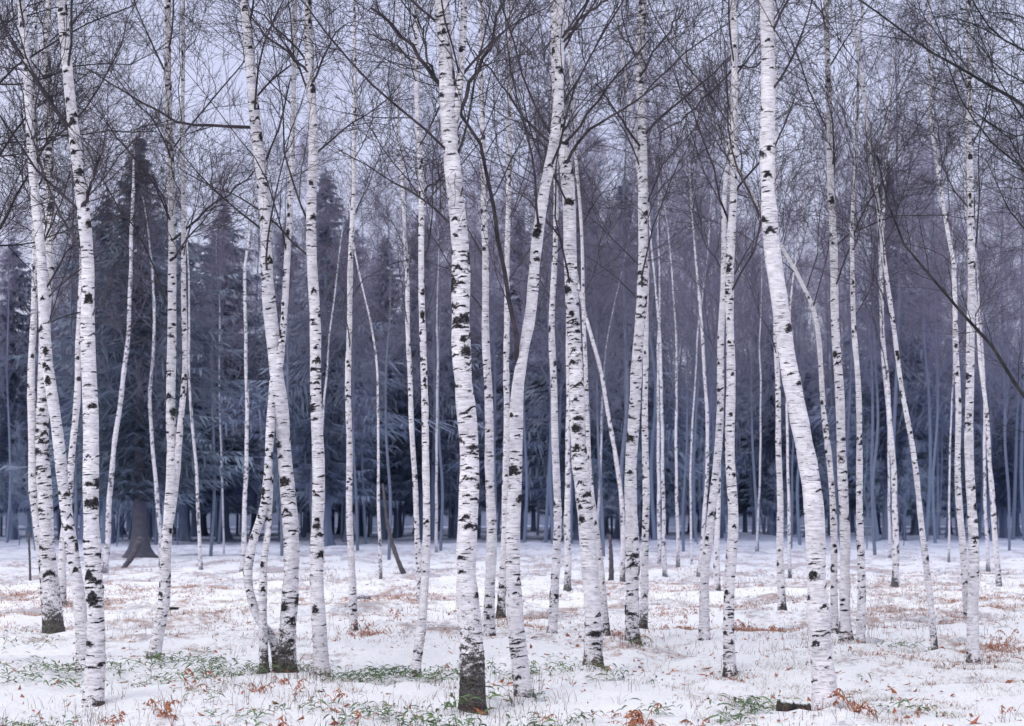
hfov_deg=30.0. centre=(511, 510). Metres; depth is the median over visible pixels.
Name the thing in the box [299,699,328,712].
bamboo grass
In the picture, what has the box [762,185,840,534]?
bare tree
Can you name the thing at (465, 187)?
bare tree
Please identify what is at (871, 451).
bare tree
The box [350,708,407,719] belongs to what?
bamboo grass
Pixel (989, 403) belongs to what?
bare tree
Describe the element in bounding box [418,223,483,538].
bare tree
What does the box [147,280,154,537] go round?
bare tree
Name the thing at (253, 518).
spruce tree
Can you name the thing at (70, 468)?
birch tree
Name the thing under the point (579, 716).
bamboo grass
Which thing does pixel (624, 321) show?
bare tree
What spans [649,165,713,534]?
bare tree
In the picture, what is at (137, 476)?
spruce tree
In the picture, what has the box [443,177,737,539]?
spruce tree
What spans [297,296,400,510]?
spruce tree
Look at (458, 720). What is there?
bamboo grass
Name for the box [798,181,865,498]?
bare tree
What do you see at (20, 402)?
spruce tree
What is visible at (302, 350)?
bare tree
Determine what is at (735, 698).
bamboo grass
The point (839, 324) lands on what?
bare tree
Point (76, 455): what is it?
bare tree
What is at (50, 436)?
spruce tree
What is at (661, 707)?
bamboo grass
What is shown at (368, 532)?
bare tree
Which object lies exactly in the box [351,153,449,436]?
bare tree
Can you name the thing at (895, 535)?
birch tree
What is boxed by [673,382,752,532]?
spruce tree
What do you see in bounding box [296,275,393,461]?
bare tree
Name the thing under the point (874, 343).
bare tree
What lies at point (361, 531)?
spruce tree
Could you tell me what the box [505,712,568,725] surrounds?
bamboo grass
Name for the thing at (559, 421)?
bare tree
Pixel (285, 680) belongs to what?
dry fern
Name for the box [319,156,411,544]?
bare tree
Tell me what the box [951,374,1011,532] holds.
spruce tree
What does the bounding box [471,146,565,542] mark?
bare tree
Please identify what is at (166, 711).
dry fern
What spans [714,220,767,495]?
bare tree
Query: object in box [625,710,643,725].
dry fern
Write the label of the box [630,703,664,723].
dry fern
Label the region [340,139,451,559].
bare tree
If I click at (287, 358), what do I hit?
bare tree
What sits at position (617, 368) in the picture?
bare tree
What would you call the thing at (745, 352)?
bare tree
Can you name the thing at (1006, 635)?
dry fern
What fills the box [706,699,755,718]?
bamboo grass
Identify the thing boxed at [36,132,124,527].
bare tree
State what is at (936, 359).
bare tree
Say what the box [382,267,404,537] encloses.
bare tree
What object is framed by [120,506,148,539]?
bare sapling
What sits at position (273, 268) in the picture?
bare tree
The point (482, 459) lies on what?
bare tree
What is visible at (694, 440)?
bare tree
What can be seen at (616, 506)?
bare tree
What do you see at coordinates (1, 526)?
bare tree
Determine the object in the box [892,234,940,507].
bare tree
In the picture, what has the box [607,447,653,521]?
bare sapling
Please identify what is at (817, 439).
spruce tree
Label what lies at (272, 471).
bare sapling
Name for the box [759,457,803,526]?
bare sapling
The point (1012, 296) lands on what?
bare tree
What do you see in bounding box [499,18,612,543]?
bare tree
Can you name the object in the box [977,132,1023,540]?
bare tree
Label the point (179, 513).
bare sapling
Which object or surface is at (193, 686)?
dry fern
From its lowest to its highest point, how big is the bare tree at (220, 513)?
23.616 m
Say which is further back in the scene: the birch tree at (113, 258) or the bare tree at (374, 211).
the bare tree at (374, 211)
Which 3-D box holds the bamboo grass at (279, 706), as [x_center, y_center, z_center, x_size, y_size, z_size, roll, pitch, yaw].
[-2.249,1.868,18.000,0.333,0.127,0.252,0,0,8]
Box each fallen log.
[357,596,370,598]
[776,698,811,711]
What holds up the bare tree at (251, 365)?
on the ground at (361, 653)
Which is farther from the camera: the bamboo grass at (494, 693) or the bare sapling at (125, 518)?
the bare sapling at (125, 518)
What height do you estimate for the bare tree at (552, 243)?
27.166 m
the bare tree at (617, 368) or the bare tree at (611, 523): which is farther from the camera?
the bare tree at (611, 523)
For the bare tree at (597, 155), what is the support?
on the ground at (361, 653)
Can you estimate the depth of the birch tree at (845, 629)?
26.80 m
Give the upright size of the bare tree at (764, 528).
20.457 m
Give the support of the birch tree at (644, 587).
on the ground at (361, 653)
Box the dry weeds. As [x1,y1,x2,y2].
[0,564,1023,725]
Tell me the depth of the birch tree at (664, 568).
55.98 m
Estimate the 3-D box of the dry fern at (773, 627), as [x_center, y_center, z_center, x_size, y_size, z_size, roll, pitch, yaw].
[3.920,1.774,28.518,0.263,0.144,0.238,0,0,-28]
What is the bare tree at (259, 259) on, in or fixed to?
on the ground at (361, 653)
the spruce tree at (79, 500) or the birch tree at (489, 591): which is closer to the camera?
the birch tree at (489, 591)
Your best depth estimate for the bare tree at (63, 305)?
117.12 m
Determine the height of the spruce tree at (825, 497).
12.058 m
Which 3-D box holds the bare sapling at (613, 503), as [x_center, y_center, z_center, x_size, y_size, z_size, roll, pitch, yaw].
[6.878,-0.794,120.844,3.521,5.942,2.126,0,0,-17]
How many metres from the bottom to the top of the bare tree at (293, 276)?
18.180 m
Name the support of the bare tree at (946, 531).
on the ground at (361, 653)
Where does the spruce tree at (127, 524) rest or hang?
on the ground at (361, 653)
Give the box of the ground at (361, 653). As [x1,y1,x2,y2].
[0,525,1023,725]
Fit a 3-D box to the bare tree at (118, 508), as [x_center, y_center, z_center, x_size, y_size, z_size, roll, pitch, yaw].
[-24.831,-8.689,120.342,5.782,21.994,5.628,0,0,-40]
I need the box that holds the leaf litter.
[0,571,1022,725]
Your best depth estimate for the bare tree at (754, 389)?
136.30 m
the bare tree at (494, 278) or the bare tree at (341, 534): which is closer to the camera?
the bare tree at (341, 534)
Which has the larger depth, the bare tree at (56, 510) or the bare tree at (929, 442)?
the bare tree at (56, 510)
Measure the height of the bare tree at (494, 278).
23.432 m
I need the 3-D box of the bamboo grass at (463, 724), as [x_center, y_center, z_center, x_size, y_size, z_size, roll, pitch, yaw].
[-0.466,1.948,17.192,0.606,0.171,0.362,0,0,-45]
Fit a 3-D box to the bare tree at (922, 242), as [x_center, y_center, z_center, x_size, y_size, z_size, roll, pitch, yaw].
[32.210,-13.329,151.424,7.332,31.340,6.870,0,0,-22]
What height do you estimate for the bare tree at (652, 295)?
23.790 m
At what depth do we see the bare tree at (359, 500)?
131.90 m
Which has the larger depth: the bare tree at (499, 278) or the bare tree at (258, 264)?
the bare tree at (499, 278)
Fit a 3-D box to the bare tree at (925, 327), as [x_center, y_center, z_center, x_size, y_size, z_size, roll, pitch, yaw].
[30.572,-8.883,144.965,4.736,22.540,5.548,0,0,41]
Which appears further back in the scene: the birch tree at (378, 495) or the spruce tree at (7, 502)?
the spruce tree at (7, 502)
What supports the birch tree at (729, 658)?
on the ground at (361, 653)
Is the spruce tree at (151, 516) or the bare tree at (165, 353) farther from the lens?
the spruce tree at (151, 516)
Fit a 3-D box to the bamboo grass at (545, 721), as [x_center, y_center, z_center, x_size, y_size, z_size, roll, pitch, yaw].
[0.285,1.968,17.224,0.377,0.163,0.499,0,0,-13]
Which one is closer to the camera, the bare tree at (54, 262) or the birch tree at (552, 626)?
the birch tree at (552, 626)
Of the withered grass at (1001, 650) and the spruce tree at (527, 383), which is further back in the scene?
the spruce tree at (527, 383)
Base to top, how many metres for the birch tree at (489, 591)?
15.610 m
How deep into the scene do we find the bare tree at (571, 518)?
111.40 m
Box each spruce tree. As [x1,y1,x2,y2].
[0,133,273,557]
[0,235,81,539]
[0,322,79,518]
[0,387,26,513]
[1,331,52,537]
[11,232,154,539]
[16,188,204,543]
[52,232,307,541]
[54,314,80,537]
[100,508,130,531]
[101,503,130,533]
[122,446,212,536]
[157,200,309,539]
[160,392,229,536]
[161,494,253,530]
[177,357,275,535]
[200,500,212,535]
[202,167,484,546]
[233,217,344,537]
[234,364,277,533]
[238,428,335,517]
[274,237,495,539]
[296,218,404,541]
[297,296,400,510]
[306,507,337,532]
[332,339,381,535]
[333,213,500,539]
[333,508,372,533]
[353,342,454,537]
[353,503,438,535]
[375,349,447,533]
[392,382,448,518]
[417,211,548,538]
[429,312,498,535]
[438,321,502,532]
[438,387,448,531]
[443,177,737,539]
[450,211,608,539]
[452,180,739,538]
[497,424,549,531]
[529,477,642,518]
[529,486,574,516]
[604,399,629,533]
[606,385,687,536]
[607,435,707,534]
[641,360,701,534]
[666,419,697,515]
[671,376,726,518]
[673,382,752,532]
[696,384,776,532]
[710,321,836,535]
[743,428,795,516]
[746,377,790,531]
[766,351,839,536]
[783,405,837,518]
[784,167,982,539]
[800,384,863,520]
[819,368,919,534]
[823,354,976,533]
[825,399,882,532]
[849,362,899,534]
[851,387,966,534]
[907,431,952,532]
[910,471,975,516]
[935,376,964,533]
[942,379,1020,534]
[946,331,1023,537]
[951,357,1023,535]
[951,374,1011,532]
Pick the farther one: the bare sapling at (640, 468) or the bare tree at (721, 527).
the bare tree at (721, 527)
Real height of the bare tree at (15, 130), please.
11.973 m
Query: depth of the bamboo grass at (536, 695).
19.48 m
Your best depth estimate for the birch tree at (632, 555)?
25.94 m
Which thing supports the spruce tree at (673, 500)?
on the ground at (361, 653)
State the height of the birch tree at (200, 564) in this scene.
15.301 m
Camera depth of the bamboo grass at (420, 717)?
17.23 m
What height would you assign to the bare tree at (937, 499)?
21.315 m
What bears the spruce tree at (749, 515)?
on the ground at (361, 653)
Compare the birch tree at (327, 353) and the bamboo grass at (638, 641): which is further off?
the birch tree at (327, 353)
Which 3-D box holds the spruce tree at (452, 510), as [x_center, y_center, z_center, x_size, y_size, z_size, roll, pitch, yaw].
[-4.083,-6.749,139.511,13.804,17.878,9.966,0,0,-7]
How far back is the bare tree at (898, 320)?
109.10 m
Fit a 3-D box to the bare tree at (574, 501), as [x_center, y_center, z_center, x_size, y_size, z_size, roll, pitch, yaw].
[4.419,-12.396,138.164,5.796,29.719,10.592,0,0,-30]
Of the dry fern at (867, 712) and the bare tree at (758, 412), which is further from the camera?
the bare tree at (758, 412)
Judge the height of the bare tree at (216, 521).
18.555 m
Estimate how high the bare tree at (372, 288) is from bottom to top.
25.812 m
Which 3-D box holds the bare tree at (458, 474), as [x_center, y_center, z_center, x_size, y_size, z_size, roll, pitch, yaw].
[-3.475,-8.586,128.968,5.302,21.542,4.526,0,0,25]
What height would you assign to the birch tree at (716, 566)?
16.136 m
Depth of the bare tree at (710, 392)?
112.10 m
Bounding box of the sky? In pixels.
[0,0,1023,383]
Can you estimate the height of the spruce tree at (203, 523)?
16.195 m
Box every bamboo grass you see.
[129,651,169,660]
[150,656,169,662]
[201,707,239,716]
[227,708,275,722]
[262,701,290,710]
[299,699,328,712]
[322,707,366,725]
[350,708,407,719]
[357,701,388,713]
[387,705,439,725]
[404,712,449,725]
[427,693,504,714]
[428,715,477,725]
[431,718,486,725]
[485,684,518,705]
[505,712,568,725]
[522,689,545,699]
[527,720,561,725]
[552,663,574,670]
[561,709,594,721]
[582,661,611,668]
[586,669,633,680]
[630,636,652,646]
[648,702,680,714]
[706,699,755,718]
[715,712,744,724]
[730,695,775,710]
[738,696,773,713]
[868,696,914,714]
[911,705,958,716]
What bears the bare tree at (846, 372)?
on the ground at (361, 653)
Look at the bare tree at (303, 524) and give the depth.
125.71 m
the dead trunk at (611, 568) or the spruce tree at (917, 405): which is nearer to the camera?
the dead trunk at (611, 568)
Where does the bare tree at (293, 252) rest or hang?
on the ground at (361, 653)
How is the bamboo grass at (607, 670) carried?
on the ground at (361, 653)
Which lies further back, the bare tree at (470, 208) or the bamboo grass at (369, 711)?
the bare tree at (470, 208)
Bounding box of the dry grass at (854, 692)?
[5,591,1023,725]
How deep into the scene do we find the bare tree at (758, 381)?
155.02 m
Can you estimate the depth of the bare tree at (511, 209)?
145.13 m
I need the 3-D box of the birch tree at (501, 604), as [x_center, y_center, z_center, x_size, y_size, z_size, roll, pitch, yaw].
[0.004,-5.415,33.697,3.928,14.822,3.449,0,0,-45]
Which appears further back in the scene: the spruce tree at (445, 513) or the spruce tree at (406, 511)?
the spruce tree at (445, 513)
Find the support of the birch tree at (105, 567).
on the ground at (361, 653)
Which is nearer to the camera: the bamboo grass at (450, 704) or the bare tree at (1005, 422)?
the bamboo grass at (450, 704)
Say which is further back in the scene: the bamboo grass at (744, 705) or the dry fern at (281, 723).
the bamboo grass at (744, 705)
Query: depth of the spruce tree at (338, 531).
149.61 m
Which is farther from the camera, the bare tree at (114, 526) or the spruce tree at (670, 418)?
the bare tree at (114, 526)
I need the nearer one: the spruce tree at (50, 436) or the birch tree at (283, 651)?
the birch tree at (283, 651)
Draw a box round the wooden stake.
[28,532,31,580]
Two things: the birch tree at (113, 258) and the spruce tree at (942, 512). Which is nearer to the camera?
the birch tree at (113, 258)
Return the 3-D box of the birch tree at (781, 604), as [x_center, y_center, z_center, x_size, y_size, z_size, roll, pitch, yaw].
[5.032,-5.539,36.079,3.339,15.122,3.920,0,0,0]
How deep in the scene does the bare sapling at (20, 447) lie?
89.00 m
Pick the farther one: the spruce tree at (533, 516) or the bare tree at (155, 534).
the spruce tree at (533, 516)
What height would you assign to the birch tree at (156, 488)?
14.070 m
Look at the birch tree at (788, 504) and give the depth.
54.06 m
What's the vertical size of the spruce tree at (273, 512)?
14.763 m
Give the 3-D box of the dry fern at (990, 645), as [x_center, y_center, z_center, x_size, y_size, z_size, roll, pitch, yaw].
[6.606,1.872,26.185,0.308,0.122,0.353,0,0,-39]
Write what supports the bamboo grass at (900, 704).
on the ground at (361, 653)
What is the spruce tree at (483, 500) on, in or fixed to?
on the ground at (361, 653)
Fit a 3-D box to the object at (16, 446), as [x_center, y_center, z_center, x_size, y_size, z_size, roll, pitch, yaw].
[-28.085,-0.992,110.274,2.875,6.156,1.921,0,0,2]
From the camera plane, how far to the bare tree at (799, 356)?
147.11 m
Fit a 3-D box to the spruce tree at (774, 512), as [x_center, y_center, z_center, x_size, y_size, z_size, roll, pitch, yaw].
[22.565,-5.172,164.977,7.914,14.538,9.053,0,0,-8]
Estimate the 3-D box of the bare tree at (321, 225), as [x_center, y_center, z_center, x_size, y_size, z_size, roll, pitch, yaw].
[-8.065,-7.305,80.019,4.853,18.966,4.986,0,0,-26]
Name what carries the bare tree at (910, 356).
on the ground at (361, 653)
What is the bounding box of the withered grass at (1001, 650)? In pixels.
[0,553,1023,663]
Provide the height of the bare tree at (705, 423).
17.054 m
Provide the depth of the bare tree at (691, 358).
155.90 m
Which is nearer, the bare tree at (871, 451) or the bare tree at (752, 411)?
the bare tree at (752, 411)
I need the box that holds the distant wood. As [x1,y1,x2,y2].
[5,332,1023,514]
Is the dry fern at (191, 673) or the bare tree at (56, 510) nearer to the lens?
the dry fern at (191, 673)
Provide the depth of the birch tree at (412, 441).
38.24 m
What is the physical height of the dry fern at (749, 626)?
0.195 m
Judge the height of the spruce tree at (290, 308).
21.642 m
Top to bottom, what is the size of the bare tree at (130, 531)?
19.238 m
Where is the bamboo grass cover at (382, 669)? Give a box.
[0,629,1023,725]
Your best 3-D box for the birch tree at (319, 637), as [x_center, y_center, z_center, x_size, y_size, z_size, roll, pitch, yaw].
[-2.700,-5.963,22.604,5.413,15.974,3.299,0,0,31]
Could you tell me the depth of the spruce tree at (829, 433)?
164.96 m
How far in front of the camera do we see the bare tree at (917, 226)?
151.22 m
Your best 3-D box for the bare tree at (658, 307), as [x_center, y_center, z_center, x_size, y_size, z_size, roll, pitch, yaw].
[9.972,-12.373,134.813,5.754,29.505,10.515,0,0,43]
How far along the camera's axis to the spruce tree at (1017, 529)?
142.03 m
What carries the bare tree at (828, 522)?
on the ground at (361, 653)
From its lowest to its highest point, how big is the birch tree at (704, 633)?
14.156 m
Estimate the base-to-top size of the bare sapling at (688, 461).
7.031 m
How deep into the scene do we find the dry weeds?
21.23 m
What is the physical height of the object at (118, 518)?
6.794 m
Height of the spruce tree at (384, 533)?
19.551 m
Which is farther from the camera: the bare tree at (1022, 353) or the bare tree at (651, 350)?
the bare tree at (1022, 353)
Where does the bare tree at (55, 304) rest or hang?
on the ground at (361, 653)
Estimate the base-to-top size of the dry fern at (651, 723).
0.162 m
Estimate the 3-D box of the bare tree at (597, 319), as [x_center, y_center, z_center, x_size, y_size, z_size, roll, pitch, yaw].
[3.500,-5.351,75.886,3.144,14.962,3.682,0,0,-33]
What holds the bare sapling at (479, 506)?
on the ground at (361, 653)
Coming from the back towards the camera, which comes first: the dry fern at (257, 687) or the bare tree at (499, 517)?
the bare tree at (499, 517)
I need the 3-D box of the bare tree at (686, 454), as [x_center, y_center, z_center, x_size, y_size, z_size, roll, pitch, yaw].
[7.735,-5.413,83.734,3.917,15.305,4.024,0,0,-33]
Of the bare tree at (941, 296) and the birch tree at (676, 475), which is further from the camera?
the bare tree at (941, 296)
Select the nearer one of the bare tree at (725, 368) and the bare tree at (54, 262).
the bare tree at (725, 368)
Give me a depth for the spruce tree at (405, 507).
134.18 m
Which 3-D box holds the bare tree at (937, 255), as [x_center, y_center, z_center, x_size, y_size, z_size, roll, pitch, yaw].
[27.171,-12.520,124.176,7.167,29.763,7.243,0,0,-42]
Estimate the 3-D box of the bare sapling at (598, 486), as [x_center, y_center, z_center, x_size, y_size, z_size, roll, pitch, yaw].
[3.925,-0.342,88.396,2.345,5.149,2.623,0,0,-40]
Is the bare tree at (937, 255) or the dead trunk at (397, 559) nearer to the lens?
the dead trunk at (397, 559)
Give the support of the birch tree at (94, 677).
on the ground at (361, 653)
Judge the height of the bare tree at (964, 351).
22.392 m
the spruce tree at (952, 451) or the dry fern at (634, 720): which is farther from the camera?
the spruce tree at (952, 451)
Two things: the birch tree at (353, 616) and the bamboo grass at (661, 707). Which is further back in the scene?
the birch tree at (353, 616)
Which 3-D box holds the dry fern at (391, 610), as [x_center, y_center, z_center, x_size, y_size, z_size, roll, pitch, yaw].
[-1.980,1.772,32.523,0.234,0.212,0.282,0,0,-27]
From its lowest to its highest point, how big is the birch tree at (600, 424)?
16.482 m
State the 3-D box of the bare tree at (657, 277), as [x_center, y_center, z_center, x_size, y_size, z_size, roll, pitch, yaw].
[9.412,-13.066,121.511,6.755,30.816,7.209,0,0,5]
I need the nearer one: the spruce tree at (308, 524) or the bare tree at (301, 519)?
the bare tree at (301, 519)
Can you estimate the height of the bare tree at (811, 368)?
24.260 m
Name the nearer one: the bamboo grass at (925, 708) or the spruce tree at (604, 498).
the bamboo grass at (925, 708)
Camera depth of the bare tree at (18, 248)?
133.84 m
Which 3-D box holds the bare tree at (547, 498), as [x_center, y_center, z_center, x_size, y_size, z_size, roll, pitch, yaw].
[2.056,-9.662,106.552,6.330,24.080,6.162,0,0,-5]
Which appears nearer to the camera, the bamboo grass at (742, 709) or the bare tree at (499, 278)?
the bamboo grass at (742, 709)
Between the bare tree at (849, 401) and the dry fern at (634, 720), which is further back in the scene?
the bare tree at (849, 401)
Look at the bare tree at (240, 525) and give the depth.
160.29 m
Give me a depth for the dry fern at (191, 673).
20.03 m
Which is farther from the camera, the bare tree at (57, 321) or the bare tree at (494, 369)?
the bare tree at (57, 321)
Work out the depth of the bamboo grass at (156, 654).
24.25 m
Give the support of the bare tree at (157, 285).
on the ground at (361, 653)
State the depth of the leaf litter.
22.25 m
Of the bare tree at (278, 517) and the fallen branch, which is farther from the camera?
the bare tree at (278, 517)
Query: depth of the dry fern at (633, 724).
17.09 m
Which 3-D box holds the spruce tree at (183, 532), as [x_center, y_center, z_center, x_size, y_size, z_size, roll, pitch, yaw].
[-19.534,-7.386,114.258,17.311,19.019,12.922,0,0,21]
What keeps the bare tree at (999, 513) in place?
on the ground at (361, 653)
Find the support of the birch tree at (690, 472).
on the ground at (361, 653)
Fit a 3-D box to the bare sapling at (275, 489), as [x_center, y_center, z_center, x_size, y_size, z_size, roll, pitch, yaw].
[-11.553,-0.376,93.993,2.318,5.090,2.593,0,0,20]
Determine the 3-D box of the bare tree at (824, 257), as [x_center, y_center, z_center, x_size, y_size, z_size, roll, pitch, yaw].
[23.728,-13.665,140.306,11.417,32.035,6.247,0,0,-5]
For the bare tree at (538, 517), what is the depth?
150.48 m
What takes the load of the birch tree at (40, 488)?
on the ground at (361, 653)
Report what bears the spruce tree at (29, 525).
on the ground at (361, 653)
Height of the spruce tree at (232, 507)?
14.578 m
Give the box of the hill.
[3,384,1021,526]
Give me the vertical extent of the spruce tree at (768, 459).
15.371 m
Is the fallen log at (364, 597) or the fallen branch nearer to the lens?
the fallen branch
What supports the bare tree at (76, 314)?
on the ground at (361, 653)
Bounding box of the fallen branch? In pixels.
[169,606,178,609]
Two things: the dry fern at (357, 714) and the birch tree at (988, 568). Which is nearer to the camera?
the dry fern at (357, 714)
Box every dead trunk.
[382,483,405,573]
[608,535,613,580]
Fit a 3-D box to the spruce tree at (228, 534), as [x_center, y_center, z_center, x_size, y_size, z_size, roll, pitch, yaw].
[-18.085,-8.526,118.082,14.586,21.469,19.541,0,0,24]
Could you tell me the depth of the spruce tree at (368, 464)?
111.69 m
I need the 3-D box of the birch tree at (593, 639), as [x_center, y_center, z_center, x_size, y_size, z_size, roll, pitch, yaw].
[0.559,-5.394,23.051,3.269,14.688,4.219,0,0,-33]
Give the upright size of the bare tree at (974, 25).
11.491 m
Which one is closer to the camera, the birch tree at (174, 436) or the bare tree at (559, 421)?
the birch tree at (174, 436)
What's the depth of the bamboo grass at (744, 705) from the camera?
17.73 m
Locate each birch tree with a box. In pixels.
[0,0,181,707]
[0,0,183,670]
[0,0,187,604]
[0,0,224,633]
[8,0,303,658]
[73,0,389,673]
[76,173,192,411]
[96,52,195,572]
[97,75,257,569]
[109,165,203,566]
[162,0,438,676]
[182,0,595,715]
[189,54,305,571]
[196,197,259,553]
[280,0,471,630]
[297,0,594,676]
[297,2,394,578]
[298,105,414,562]
[342,0,490,600]
[371,0,625,635]
[377,213,455,552]
[391,0,718,697]
[413,0,715,668]
[426,0,663,635]
[456,0,635,618]
[463,0,670,633]
[467,19,632,581]
[474,0,811,628]
[500,0,653,591]
[537,176,681,523]
[541,0,791,645]
[549,0,875,633]
[576,0,844,677]
[588,40,712,576]
[606,124,720,566]
[617,126,700,563]
[628,89,781,576]
[629,0,843,590]
[647,0,830,640]
[648,109,751,564]
[667,0,881,709]
[699,1,849,610]
[703,226,786,551]
[729,0,1013,641]
[739,0,977,649]
[743,0,979,642]
[745,28,844,578]
[793,0,1023,617]
[821,1,951,586]
[828,198,965,557]
[843,0,1023,662]
[885,0,1023,586]
[909,80,1023,571]
[919,156,1014,562]
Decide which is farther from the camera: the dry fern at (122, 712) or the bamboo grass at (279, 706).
the bamboo grass at (279, 706)
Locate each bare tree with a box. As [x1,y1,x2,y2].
[0,0,225,325]
[0,168,38,542]
[0,195,38,412]
[0,237,23,535]
[0,268,12,421]
[4,54,116,537]
[17,338,58,537]
[22,239,73,433]
[24,216,68,333]
[27,301,57,531]
[35,265,68,431]
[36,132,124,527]
[36,276,69,539]
[51,182,104,542]
[52,233,94,405]
[58,234,102,423]
[109,123,166,269]
[112,255,116,535]
[115,199,187,425]
[115,231,134,539]
[115,505,120,537]
[128,266,160,538]
[132,189,195,544]
[144,201,216,527]
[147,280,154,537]
[149,299,157,538]
[165,168,261,555]
[177,136,262,543]
[215,288,237,537]
[220,144,284,537]
[221,108,341,555]
[226,259,254,534]
[233,243,259,532]
[237,283,279,507]
[241,219,299,430]
[249,122,346,393]
[249,223,296,349]
[254,246,309,449]
[259,108,370,531]
[262,333,280,535]
[272,207,307,537]
[290,234,319,537]
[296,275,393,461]
[296,430,301,536]
[305,236,334,532]
[318,268,364,528]
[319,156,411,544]
[321,232,389,550]
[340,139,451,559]
[340,290,373,539]
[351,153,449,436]
[355,171,404,516]
[357,285,368,523]
[359,240,395,536]
[360,229,382,523]
[364,243,391,533]
[376,75,481,540]
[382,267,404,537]
[383,131,475,355]
[396,147,476,550]
[401,279,438,533]
[415,213,491,537]
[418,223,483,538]
[428,150,502,356]
[429,248,478,537]
[436,200,501,360]
[436,214,499,328]
[441,231,495,537]
[442,188,526,538]
[446,161,501,371]
[450,158,504,537]
[469,221,534,517]
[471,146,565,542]
[471,199,517,441]
[472,144,540,355]
[472,247,528,535]
[487,166,540,362]
[488,228,512,376]
[497,130,606,542]
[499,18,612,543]
[511,121,612,463]
[521,123,603,503]
[530,113,619,543]
[535,181,628,476]
[536,280,542,534]
[537,137,650,437]
[553,141,602,530]
[556,203,673,539]
[558,203,632,556]
[562,175,628,502]
[571,130,642,368]
[576,20,701,558]
[585,185,670,446]
[600,26,707,540]
[601,243,648,534]
[602,137,696,515]
[604,514,605,535]
[610,515,612,536]
[611,172,679,537]
[614,67,710,537]
[614,159,681,536]
[622,142,689,536]
[628,139,743,541]
[641,209,724,551]
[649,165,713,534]
[649,175,694,533]
[652,113,750,537]
[659,43,762,531]
[664,39,794,538]
[665,147,769,537]
[667,224,780,458]
[667,231,716,517]
[671,227,716,538]
[677,288,737,532]
[682,209,747,532]
[685,349,724,460]
[689,211,783,513]
[695,249,755,522]
[699,168,810,534]
[702,236,770,532]
[709,308,773,533]
[711,211,782,550]
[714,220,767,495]
[724,216,773,533]
[724,309,784,526]
[725,273,770,533]
[742,265,792,534]
[746,291,824,456]
[757,256,854,548]
[761,138,844,544]
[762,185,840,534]
[764,82,900,465]
[764,112,874,471]
[781,246,817,532]
[785,253,834,435]
[790,133,942,540]
[794,190,861,534]
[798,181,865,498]
[799,188,878,430]
[811,0,1023,441]
[813,233,864,424]
[816,277,849,440]
[819,168,872,515]
[824,112,943,554]
[844,0,966,498]
[853,234,914,528]
[860,156,961,400]
[861,77,974,540]
[865,201,945,522]
[870,53,1009,541]
[891,93,980,522]
[891,203,923,531]
[891,255,944,431]
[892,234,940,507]
[897,131,980,542]
[898,183,965,534]
[901,149,962,525]
[904,212,967,538]
[908,191,975,534]
[908,239,980,533]
[923,306,1002,537]
[929,178,997,535]
[931,210,1009,473]
[935,224,1019,540]
[941,286,983,526]
[942,192,1023,550]
[947,165,1023,538]
[947,190,1023,523]
[958,192,1023,511]
[960,104,1023,533]
[961,281,1021,467]
[974,122,1023,381]
[974,284,1023,533]
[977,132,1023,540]
[978,93,1023,539]
[992,199,1023,445]
[995,243,1023,397]
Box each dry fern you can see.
[98,717,123,724]
[108,711,126,723]
[146,699,181,714]
[152,700,173,718]
[157,702,178,725]
[184,668,214,684]
[184,682,206,690]
[248,683,271,691]
[256,682,274,692]
[269,715,288,725]
[283,678,307,690]
[324,688,347,701]
[346,630,366,636]
[349,710,361,724]
[388,608,400,619]
[534,712,556,722]
[602,710,621,718]
[610,713,642,725]
[623,717,647,725]
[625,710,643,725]
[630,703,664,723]
[644,719,665,725]
[681,719,709,725]
[734,619,751,631]
[768,625,782,631]
[828,688,859,710]
[834,695,870,710]
[855,704,880,718]
[915,703,932,713]
[986,642,1008,650]
[995,629,1018,638]
[1000,705,1015,713]
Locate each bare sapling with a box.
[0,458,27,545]
[3,417,58,550]
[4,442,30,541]
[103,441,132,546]
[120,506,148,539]
[174,443,189,544]
[247,454,296,519]
[253,433,293,511]
[294,473,309,519]
[449,475,485,527]
[564,451,616,524]
[603,494,641,521]
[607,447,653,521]
[640,432,680,539]
[665,425,713,543]
[720,474,727,541]
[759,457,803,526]
[783,491,802,537]
[818,435,854,545]
[845,419,885,547]
[897,440,924,545]
[901,463,951,545]
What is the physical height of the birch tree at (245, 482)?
15.427 m
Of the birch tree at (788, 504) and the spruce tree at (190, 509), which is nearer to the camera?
the birch tree at (788, 504)
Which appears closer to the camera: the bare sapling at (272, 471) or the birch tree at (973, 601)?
the birch tree at (973, 601)
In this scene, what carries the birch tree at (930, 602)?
on the ground at (361, 653)
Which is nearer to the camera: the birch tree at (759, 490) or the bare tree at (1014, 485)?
the birch tree at (759, 490)
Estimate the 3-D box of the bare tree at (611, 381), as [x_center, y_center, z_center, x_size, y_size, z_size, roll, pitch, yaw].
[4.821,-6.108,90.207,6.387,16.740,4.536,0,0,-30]
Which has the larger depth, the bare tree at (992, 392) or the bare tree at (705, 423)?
the bare tree at (705, 423)
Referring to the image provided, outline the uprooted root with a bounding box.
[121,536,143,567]
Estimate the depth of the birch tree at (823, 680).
18.50 m
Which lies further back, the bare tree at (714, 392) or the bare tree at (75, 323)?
the bare tree at (714, 392)
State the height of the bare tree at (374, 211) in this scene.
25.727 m
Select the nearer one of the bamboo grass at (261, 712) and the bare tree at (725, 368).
the bamboo grass at (261, 712)
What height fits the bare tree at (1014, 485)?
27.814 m

